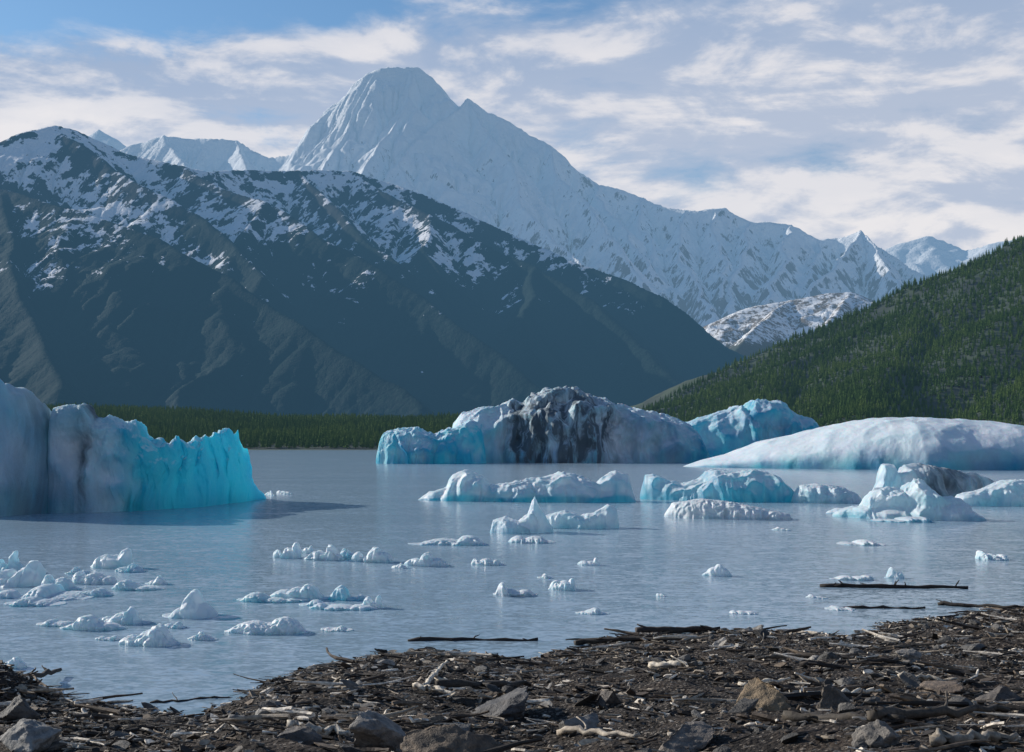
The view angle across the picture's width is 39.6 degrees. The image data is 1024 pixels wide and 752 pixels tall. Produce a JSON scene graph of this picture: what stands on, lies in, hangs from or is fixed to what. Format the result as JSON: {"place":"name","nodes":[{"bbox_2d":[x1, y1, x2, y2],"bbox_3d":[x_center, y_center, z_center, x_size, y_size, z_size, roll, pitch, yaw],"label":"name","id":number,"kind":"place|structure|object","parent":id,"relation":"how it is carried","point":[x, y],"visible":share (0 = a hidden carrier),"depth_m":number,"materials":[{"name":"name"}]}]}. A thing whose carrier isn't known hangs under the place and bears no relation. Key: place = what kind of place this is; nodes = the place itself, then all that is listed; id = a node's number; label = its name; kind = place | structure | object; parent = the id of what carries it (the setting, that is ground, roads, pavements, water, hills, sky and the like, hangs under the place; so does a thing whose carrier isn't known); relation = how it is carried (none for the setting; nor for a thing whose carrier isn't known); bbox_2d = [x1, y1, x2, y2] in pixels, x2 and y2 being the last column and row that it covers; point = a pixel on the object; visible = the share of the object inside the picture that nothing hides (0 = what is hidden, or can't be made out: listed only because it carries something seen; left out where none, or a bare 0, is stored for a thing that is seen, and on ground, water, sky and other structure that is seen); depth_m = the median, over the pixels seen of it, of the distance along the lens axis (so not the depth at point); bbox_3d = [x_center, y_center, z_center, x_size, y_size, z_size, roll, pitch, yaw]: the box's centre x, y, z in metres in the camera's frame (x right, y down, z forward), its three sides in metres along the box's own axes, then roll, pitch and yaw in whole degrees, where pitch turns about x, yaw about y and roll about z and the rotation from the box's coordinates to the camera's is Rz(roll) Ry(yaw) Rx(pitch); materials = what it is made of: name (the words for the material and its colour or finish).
{"place":"outdoors","nodes":[
{"label":"outdoors","id":0,"kind":"place"},
{"bbox_2d":[0,125,747,417],"bbox_3d":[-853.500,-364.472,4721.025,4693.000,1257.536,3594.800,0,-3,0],"label":"alpine mountain","id":1,"kind":"structure","parent":0,"point":[125,279],"depth_m":4327.28,"materials":[{"name":"stone"}]},
{"bbox_2d":[0,450,1023,715],"bbox_3d":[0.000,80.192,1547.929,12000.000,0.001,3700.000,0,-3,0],"label":"lake water","id":2,"kind":"structure","parent":0,"point":[222,558],"depth_m":45.75,"materials":[{"name":"liquid"}]},
{"bbox_2d":[0,551,23,571],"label":"ice chunk","id":3,"kind":"object","parent":2,"relation":"on","point":[14,562],"visible":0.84,"depth_m":45.11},
{"bbox_2d":[0,589,23,598],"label":"ice chunk","id":4,"kind":"object","parent":2,"relation":"on","point":[9,594],"visible":0.83,"depth_m":37.49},
{"bbox_2d":[5,657,27,668],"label":"ice chunk","id":5,"kind":"object","parent":2,"relation":"on","point":[18,662],"visible":0.72,"depth_m":25.60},
{"bbox_2d":[0,560,45,587],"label":"ice chunk","id":6,"kind":"object","parent":2,"relation":"on","point":[32,573],"visible":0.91,"depth_m":40.68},
{"bbox_2d":[0,379,51,516],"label":"iceberg","id":7,"kind":"object","parent":2,"relation":"on","point":[25,414],"visible":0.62,"depth_m":83.16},
{"bbox_2d":[4,596,66,606],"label":"ice chunk","id":8,"kind":"object","parent":2,"relation":"on","point":[36,601],"visible":1,"depth_m":35.75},
{"bbox_2d":[36,619,73,626],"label":"ice chunk","id":9,"kind":"object","parent":2,"relation":"on","point":[53,623],"visible":0.71,"depth_m":31.65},
{"bbox_2d":[22,583,94,600],"bbox_3d":[-12.057,5.745,37.684,1.790,0.403,2.062,2,-4,-40],"label":"ice chunk","id":10,"kind":"object","parent":2,"relation":"on","point":[53,591],"visible":0.89,"depth_m":37.42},
{"bbox_2d":[41,574,81,590],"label":"ice chunk","id":11,"kind":"object","parent":2,"relation":"on","point":[68,584],"visible":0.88,"depth_m":39.55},
{"bbox_2d":[60,614,126,630],"bbox_3d":[-9.196,5.432,31.223,1.508,0.377,1.020,0,-3,0],"label":"ice chunk","id":12,"kind":"object","parent":2,"relation":"on","point":[89,622],"visible":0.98,"depth_m":30.90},
{"bbox_2d":[75,588,112,596],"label":"ice chunk","id":13,"kind":"object","parent":2,"relation":"on","point":[99,592],"visible":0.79,"depth_m":37.85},
{"bbox_2d":[72,571,116,584],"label":"ice chunk","id":14,"kind":"object","parent":2,"relation":"on","point":[93,578],"visible":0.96,"depth_m":41.27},
{"bbox_2d":[95,635,119,640],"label":"ice chunk","id":15,"kind":"object","parent":2,"relation":"on","point":[104,638],"visible":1,"depth_m":29.32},
{"bbox_2d":[90,548,132,568],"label":"ice chunk","id":16,"kind":"object","parent":2,"relation":"on","point":[124,558],"visible":0.93,"depth_m":46.51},
{"bbox_2d":[102,606,150,624],"bbox_3d":[-8.771,5.460,32.313,1.190,0.454,1.007,0,-3,0],"label":"ice chunk","id":17,"kind":"object","parent":2,"relation":"on","point":[130,615],"visible":0.88,"depth_m":31.98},
{"bbox_2d":[115,563,145,572],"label":"ice chunk","id":18,"kind":"object","parent":2,"relation":"on","point":[133,568],"visible":0.99,"depth_m":45.15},
{"bbox_2d":[111,579,164,590],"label":"ice chunk","id":19,"kind":"object","parent":2,"relation":"on","point":[127,585],"visible":1,"depth_m":39.51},
{"bbox_2d":[119,623,179,646],"bbox_3d":[-7.337,5.309,28.794,1.258,0.535,0.996,0,-3,0],"label":"ice chunk","id":20,"kind":"object","parent":2,"relation":"on","point":[158,635],"visible":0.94,"depth_m":28.53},
{"bbox_2d":[145,575,166,584],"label":"ice chunk","id":21,"kind":"object","parent":2,"relation":"on","point":[159,580],"visible":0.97,"depth_m":41.10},
{"bbox_2d":[47,403,265,512],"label":"iceberg","id":22,"kind":"object","parent":2,"relation":"on","point":[108,463],"visible":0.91,"depth_m":87.68,"materials":[{"name":"ice"}]},
{"bbox_2d":[165,621,186,628],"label":"ice chunk","id":23,"kind":"object","parent":2,"relation":"on","point":[178,625],"visible":0.83,"depth_m":31.22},
{"bbox_2d":[162,589,218,618],"bbox_3d":[-7.584,5.432,33.555,1.370,0.781,1.279,0,-3,0],"label":"ice chunk","id":24,"kind":"object","parent":2,"relation":"on","point":[194,605],"visible":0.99,"depth_m":33.15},
{"bbox_2d":[150,692,231,702],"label":"driftwood log","id":25,"kind":"object","parent":2,"relation":"on","point":[159,701],"visible":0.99,"depth_m":22.35,"materials":[{"name":"brown wood"}]},
{"bbox_2d":[188,631,217,640],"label":"ice chunk","id":26,"kind":"object","parent":2,"relation":"on","point":[200,636],"visible":1,"depth_m":29.31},
{"bbox_2d":[224,616,308,634],"bbox_3d":[-5.292,5.386,30.664,1.849,0.414,1.175,0,-3,0],"label":"ice chunk","id":27,"kind":"object","parent":2,"relation":"on","point":[285,625],"visible":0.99,"depth_m":30.29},
{"bbox_2d":[237,592,310,602],"bbox_3d":[-6.192,5.742,36.907,1.894,0.254,1.446,-2,-3,35],"label":"ice chunk","id":28,"kind":"object","parent":2,"relation":"on","point":[258,597],"visible":0.95,"depth_m":36.48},
{"bbox_2d":[273,542,300,558],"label":"ice chunk","id":29,"kind":"object","parent":2,"relation":"on","point":[294,552],"visible":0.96,"depth_m":50.59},
{"bbox_2d":[269,584,327,600],"bbox_3d":[-5.613,5.731,37.467,1.676,0.528,1.476,0,-3,0],"label":"ice chunk","id":30,"kind":"object","parent":2,"relation":"on","point":[310,592],"visible":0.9,"depth_m":36.93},
{"bbox_2d":[299,599,331,605],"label":"ice chunk","id":31,"kind":"object","parent":2,"relation":"on","point":[313,602],"visible":0.65,"depth_m":35.69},
{"bbox_2d":[302,544,343,560],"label":"ice chunk","id":32,"kind":"object","parent":2,"relation":"on","point":[331,553],"visible":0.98,"depth_m":49.75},
{"bbox_2d":[321,626,352,631],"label":"ice chunk","id":33,"kind":"object","parent":2,"relation":"on","point":[337,629],"visible":1,"depth_m":30.83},
{"bbox_2d":[309,603,378,610],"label":"ice chunk","id":34,"kind":"object","parent":2,"relation":"on","point":[334,607],"visible":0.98,"depth_m":34.77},
{"bbox_2d":[328,585,365,600],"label":"ice chunk","id":35,"kind":"object","parent":2,"relation":"on","point":[341,592],"visible":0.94,"depth_m":36.94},
{"bbox_2d":[340,548,353,558],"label":"ice chunk","id":36,"kind":"object","parent":2,"relation":"on","point":[345,553],"visible":0.47,"depth_m":50.65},
{"bbox_2d":[349,547,393,562],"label":"ice chunk","id":37,"kind":"object","parent":2,"relation":"on","point":[376,555],"visible":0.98,"depth_m":48.88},
{"bbox_2d":[363,595,383,608],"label":"ice chunk","id":38,"kind":"object","parent":2,"relation":"on","point":[376,603],"visible":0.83,"depth_m":35.04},
{"bbox_2d":[404,552,447,566],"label":"ice chunk","id":39,"kind":"object","parent":2,"relation":"on","point":[427,559],"visible":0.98,"depth_m":47.29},
{"bbox_2d":[376,419,485,463],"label":"iceberg","id":40,"kind":"object","parent":2,"relation":"on","point":[462,443],"visible":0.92,"depth_m":318.62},
{"bbox_2d":[408,535,487,545],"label":"ice chunk","id":41,"kind":"object","parent":2,"relation":"on","point":[467,540],"visible":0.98,"depth_m":57.40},
{"bbox_2d":[408,634,537,640],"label":"driftwood log","id":42,"kind":"object","parent":2,"relation":"on","point":[420,638],"visible":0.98,"depth_m":29.23,"materials":[{"name":"brown wood"}]},
{"bbox_2d":[471,558,504,565],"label":"ice chunk","id":43,"kind":"object","parent":2,"relation":"on","point":[484,561],"visible":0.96,"depth_m":47.74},
{"bbox_2d":[493,582,536,596],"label":"ice chunk","id":44,"kind":"object","parent":2,"relation":"on","point":[502,589],"visible":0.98,"depth_m":37.89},
{"bbox_2d":[490,497,552,533],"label":"iceberg","id":45,"kind":"object","parent":2,"relation":"on","point":[533,520],"visible":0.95,"depth_m":65.25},
{"bbox_2d":[418,469,635,502],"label":"iceberg","id":46,"kind":"object","parent":2,"relation":"on","point":[558,486],"visible":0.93,"depth_m":101.77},
{"bbox_2d":[508,535,555,543],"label":"ice chunk","id":47,"kind":"object","parent":2,"relation":"on","point":[530,539],"visible":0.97,"depth_m":58.72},
{"bbox_2d":[548,578,575,590],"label":"ice chunk","id":48,"kind":"object","parent":2,"relation":"on","point":[565,585],"visible":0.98,"depth_m":39.44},
{"bbox_2d":[452,386,709,462],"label":"iceberg","id":49,"kind":"object","parent":2,"relation":"on","point":[567,424],"visible":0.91,"depth_m":337.78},
{"bbox_2d":[545,504,618,528],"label":"iceberg","id":50,"kind":"object","parent":2,"relation":"on","point":[605,516],"visible":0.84,"depth_m":68.92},
{"bbox_2d":[577,558,598,565],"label":"ice chunk","id":51,"kind":"object","parent":2,"relation":"on","point":[594,562],"visible":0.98,"depth_m":47.66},
{"bbox_2d":[575,607,609,614],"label":"ice chunk","id":52,"kind":"object","parent":2,"relation":"on","point":[594,611],"visible":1,"depth_m":33.85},
{"bbox_2d":[640,469,793,501],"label":"iceberg","id":53,"kind":"object","parent":2,"relation":"on","point":[750,485],"visible":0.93,"depth_m":102.55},
{"bbox_2d":[702,564,731,576],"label":"ice chunk","id":54,"kind":"object","parent":2,"relation":"on","point":[719,570],"visible":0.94,"depth_m":43.68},
{"bbox_2d":[664,498,792,519],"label":"iceberg","id":55,"kind":"object","parent":2,"relation":"on","point":[700,508],"visible":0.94,"depth_m":77.97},
{"bbox_2d":[686,399,818,457],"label":"iceberg","id":56,"kind":"object","parent":2,"relation":"on","point":[728,430],"visible":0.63,"depth_m":380.49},
{"bbox_2d":[791,483,861,503],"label":"iceberg","id":57,"kind":"object","parent":2,"relation":"on","point":[816,493],"visible":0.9,"depth_m":99.57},
{"bbox_2d":[824,605,854,610],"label":"ice chunk","id":58,"kind":"object","parent":2,"relation":"on","point":[837,608],"visible":1,"depth_m":34.80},
{"bbox_2d":[829,575,873,580],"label":"ice chunk","id":59,"kind":"object","parent":2,"relation":"on","point":[858,578],"visible":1,"depth_m":42.42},
{"bbox_2d":[683,417,1023,469],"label":"iceberg","id":60,"kind":"object","parent":2,"relation":"on","point":[898,443],"visible":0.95,"depth_m":242.87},
{"bbox_2d":[837,539,885,545],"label":"ice chunk","id":61,"kind":"object","parent":2,"relation":"on","point":[863,542],"visible":1,"depth_m":57.58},
{"bbox_2d":[843,605,925,608],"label":"driftwood log","id":62,"kind":"object","parent":2,"relation":"on","point":[867,607],"visible":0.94,"depth_m":35.03,"materials":[{"name":"brown wood"}]},
{"bbox_2d":[820,579,967,588],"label":"driftwood log","id":63,"kind":"object","parent":2,"relation":"on","point":[841,584],"visible":1,"depth_m":40.09,"materials":[{"name":"brown wood"}]},
{"bbox_2d":[884,567,903,578],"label":"ice chunk","id":64,"kind":"object","parent":2,"relation":"on","point":[891,573],"visible":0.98,"depth_m":43.02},
{"bbox_2d":[870,516,931,522],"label":"ice chunk","id":65,"kind":"object","parent":2,"relation":"on","point":[909,519],"visible":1,"depth_m":74.93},
{"bbox_2d":[832,478,986,520],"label":"iceberg","id":66,"kind":"object","parent":2,"relation":"on","point":[916,497],"visible":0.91,"depth_m":77.52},
{"bbox_2d":[873,463,993,496],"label":"iceberg","id":67,"kind":"object","parent":2,"relation":"on","point":[942,481],"visible":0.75,"depth_m":104.17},
{"bbox_2d":[955,479,1023,506],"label":"iceberg","id":68,"kind":"object","parent":2,"relation":"on","point":[1010,492],"visible":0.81,"depth_m":94.72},
{"bbox_2d":[975,550,1008,560],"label":"ice chunk","id":69,"kind":"object","parent":2,"relation":"on","point":[981,555],"visible":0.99,"depth_m":50.02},
{"bbox_2d":[0,607,1023,751],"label":"beach","id":70,"kind":"structure","parent":0,"point":[763,741],"depth_m":16.93,"materials":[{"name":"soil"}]},
{"bbox_2d":[0,695,39,719],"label":"boulder","id":71,"kind":"object","parent":70,"relation":"on","point":[18,707],"visible":0.9,"depth_m":19.98,"materials":[{"name":"stone"}]},
{"bbox_2d":[0,665,61,685],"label":"driftwood log","id":72,"kind":"object","parent":70,"relation":"on","point":[39,675],"visible":0.64,"depth_m":23.55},
{"bbox_2d":[0,718,61,751],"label":"boulder","id":73,"kind":"object","parent":70,"relation":"on","point":[26,735],"visible":1,"depth_m":16.68,"materials":[{"name":"stone"}]},
{"bbox_2d":[274,723,321,744],"bbox_3d":[-1.956,3.335,13.070,0.455,0.253,0.480,0,-3,0],"label":"boulder","id":74,"kind":"object","parent":70,"relation":"on","point":[304,733],"visible":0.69,"depth_m":12.95,"materials":[{"name":"stone"}]},
{"bbox_2d":[286,720,350,735],"bbox_3d":[-1.901,3.470,14.017,0.571,0.158,0.415,-2,-4,41],"label":"driftwood log","id":75,"kind":"object","parent":70,"relation":"on","point":[328,730],"visible":0.79,"depth_m":13.98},
{"bbox_2d":[349,710,405,751],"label":"boulder","id":76,"kind":"object","parent":70,"relation":"on","point":[371,729],"visible":0.91,"depth_m":12.77,"materials":[{"name":"stone"}]},
{"bbox_2d":[412,682,454,693],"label":"driftwood log","id":77,"kind":"object","parent":70,"relation":"on","point":[421,687],"visible":0.96,"depth_m":18.45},
{"bbox_2d":[423,660,447,685],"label":"driftwood log","id":78,"kind":"object","parent":70,"relation":"on","point":[430,678],"visible":0.96,"depth_m":20.47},
{"bbox_2d":[400,724,504,751],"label":"boulder","id":79,"kind":"object","parent":70,"relation":"on","point":[449,738],"visible":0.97,"depth_m":12.03,"materials":[{"name":"stone"}]},
{"bbox_2d":[435,672,531,689],"bbox_3d":[-0.321,4.342,20.070,0.469,0.510,2.870,-1,-3,22],"label":"driftwood log","id":80,"kind":"object","parent":70,"relation":"on","point":[450,683],"visible":0.74,"depth_m":19.67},
{"bbox_2d":[470,686,528,719],"bbox_3d":[-0.155,3.918,16.823,0.706,0.473,0.778,0,-3,0],"label":"boulder","id":81,"kind":"object","parent":70,"relation":"on","point":[509,704],"visible":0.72,"depth_m":16.56,"materials":[{"name":"stone"}]},
{"bbox_2d":[0,605,1023,751],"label":"bark chips","id":82,"kind":"object","parent":70,"relation":"on","point":[418,717],"visible":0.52,"depth_m":18.51,"materials":[{"name":"brown wood"}]},
{"bbox_2d":[0,606,1023,751],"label":"driftwood","id":83,"kind":"object","parent":70,"relation":"on","point":[529,732],"depth_m":19.05,"materials":[{"name":"wood"}]},
{"bbox_2d":[14,610,1023,751],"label":"beach stones","id":84,"kind":"object","parent":70,"relation":"on","point":[744,705],"visible":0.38,"depth_m":17.41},
{"bbox_2d":[558,712,599,732],"bbox_3d":[0.673,3.512,14.267,0.413,0.280,0.346,0,-3,0],"label":"boulder","id":85,"kind":"object","parent":70,"relation":"on","point":[591,720],"visible":0.62,"depth_m":14.19,"materials":[{"name":"stone"}]},
{"bbox_2d":[556,716,639,738],"bbox_3d":[0.844,3.436,13.632,0.183,0.261,1.301,2,-3,-32],"label":"driftwood log","id":86,"kind":"object","parent":70,"relation":"on","point":[564,730],"visible":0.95,"depth_m":13.71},
{"bbox_2d":[596,689,620,706],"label":"boulder","id":87,"kind":"object","parent":70,"relation":"on","point":[608,696],"visible":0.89,"depth_m":16.57,"materials":[{"name":"stone"}]},
{"bbox_2d":[573,634,689,645],"bbox_3d":[2.336,5.258,28.199,2.387,0.343,0.418,-1,-3,20],"label":"driftwood log","id":88,"kind":"object","parent":70,"relation":"on","point":[603,639],"visible":0.8,"depth_m":28.36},
{"bbox_2d":[648,655,702,668],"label":"driftwood log","id":89,"kind":"object","parent":70,"relation":"on","point":[654,664],"visible":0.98,"depth_m":20.14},
{"bbox_2d":[635,624,720,633],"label":"driftwood log","id":90,"kind":"object","parent":70,"relation":"on","point":[650,629],"visible":0.86,"depth_m":30.32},
{"bbox_2d":[659,721,714,751],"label":"boulder","id":91,"kind":"object","parent":70,"relation":"on","point":[694,736],"visible":0.96,"depth_m":12.52,"materials":[{"name":"stone"}]},
{"bbox_2d":[735,677,790,710],"bbox_3d":[2.606,3.336,14.617,0.654,0.452,0.479,-2,-4,39],"label":"boulder","id":92,"kind":"object","parent":70,"relation":"on","point":[770,697],"visible":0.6,"depth_m":14.51,"materials":[{"name":"stone"}]},
{"bbox_2d":[737,677,789,686],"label":"driftwood log","id":93,"kind":"object","parent":70,"relation":"on","point":[765,680],"visible":0.6,"depth_m":17.73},
{"bbox_2d":[816,684,851,708],"bbox_3d":[3.244,3.270,14.373,0.369,0.308,0.270,0,-3,0],"label":"boulder","id":94,"kind":"object","parent":70,"relation":"on","point":[832,696],"visible":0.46,"depth_m":14.32,"materials":[{"name":"stone"}]},
{"bbox_2d":[782,711,904,722],"bbox_3d":[2.979,3.103,12.843,0.160,0.274,1.372,2,-4,-38],"label":"driftwood log","id":95,"kind":"object","parent":70,"relation":"on","point":[799,717],"visible":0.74,"depth_m":13.03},
{"bbox_2d":[799,657,898,667],"bbox_3d":[4.700,3.970,19.683,1.508,0.172,0.243,1,-3,-11],"label":"driftwood log","id":96,"kind":"object","parent":70,"relation":"on","point":[880,659],"visible":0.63,"depth_m":19.72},
{"bbox_2d":[841,688,881,692],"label":"driftwood log","id":97,"kind":"object","parent":70,"relation":"on","point":[857,690],"visible":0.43,"depth_m":15.78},
{"bbox_2d":[851,719,901,747],"bbox_3d":[2.880,2.886,11.289,0.380,0.305,0.255,-1,-3,25],"label":"boulder","id":98,"kind":"object","parent":70,"relation":"on","point":[884,730],"visible":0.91,"depth_m":11.26,"materials":[{"name":"stone"}]},
{"bbox_2d":[894,648,921,662],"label":"boulder","id":99,"kind":"object","parent":70,"relation":"on","point":[912,655],"visible":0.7,"depth_m":20.67,"materials":[{"name":"stone"}]},
{"bbox_2d":[897,671,958,680],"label":"driftwood log","id":100,"kind":"object","parent":70,"relation":"on","point":[926,677],"visible":0.7,"depth_m":16.82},
{"bbox_2d":[866,690,1009,721],"bbox_3d":[3.849,2.994,12.831,1.793,0.263,0.216,2,-3,-31],"label":"driftwood log","id":101,"kind":"object","parent":70,"relation":"on","point":[916,714],"visible":0.91,"depth_m":12.71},
{"bbox_2d":[916,680,964,695],"bbox_3d":[4.623,3.392,15.334,0.503,0.199,0.530,-1,-3,18],"label":"boulder","id":102,"kind":"object","parent":70,"relation":"on","point":[950,687],"visible":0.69,"depth_m":15.23,"materials":[{"name":"stone"}]},
{"bbox_2d":[960,643,985,650],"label":"boulder","id":103,"kind":"object","parent":70,"relation":"on","point":[975,647],"visible":0.66,"depth_m":23.49,"materials":[{"name":"stone"}]},
{"bbox_2d":[929,728,1019,746],"bbox_3d":[3.584,2.839,11.202,1.013,0.161,0.281,2,-3,-33],"label":"driftwood log","id":104,"kind":"object","parent":70,"relation":"on","point":[938,737],"visible":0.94,"depth_m":11.10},
{"bbox_2d":[936,599,1021,608],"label":"driftwood log","id":105,"kind":"object","parent":70,"relation":"on","point":[946,603],"visible":0.94,"depth_m":35.17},
{"bbox_2d":[975,685,1021,701],"bbox_3d":[5.065,3.342,14.796,0.434,0.242,0.335,1,-3,-18],"label":"boulder","id":106,"kind":"object","parent":70,"relation":"on","point":[999,692],"visible":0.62,"depth_m":14.73,"materials":[{"name":"stone"}]},
{"bbox_2d":[0,0,1023,250],"label":"sky","id":107,"kind":"structure","parent":0,"point":[894,122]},
{"bbox_2d":[120,67,927,326],"bbox_3d":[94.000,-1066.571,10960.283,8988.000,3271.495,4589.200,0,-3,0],"label":"snow mountain","id":108,"kind":"structure","parent":0,"point":[417,130],"depth_m":11152.95,"materials":[{"name":"snow"}]},
{"bbox_2d":[89,130,1016,277],"bbox_3d":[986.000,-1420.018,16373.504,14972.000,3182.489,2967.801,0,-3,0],"label":"distant mountain","id":109,"kind":"structure","parent":0,"point":[928,256],"depth_m":16243.54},
{"bbox_2d":[152,241,1023,449],"bbox_3d":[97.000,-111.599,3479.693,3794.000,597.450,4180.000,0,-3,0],"label":"forested hill","id":110,"kind":"structure","parent":0,"point":[880,308],"depth_m":2290.82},
{"bbox_2d":[47,235,1023,448],"bbox_3d":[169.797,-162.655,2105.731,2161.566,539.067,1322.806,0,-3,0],"label":"conifer forest","id":111,"kind":"object","parent":110,"relation":"on","point":[306,431],"visible":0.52,"depth_m":2093.31,"materials":[{"name":"plant"}]},
{"bbox_2d":[703,292,871,357],"bbox_3d":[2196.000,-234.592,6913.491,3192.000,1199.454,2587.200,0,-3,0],"label":"snowy hill","id":112,"kind":"structure","parent":0,"point":[747,332],"depth_m":6981.70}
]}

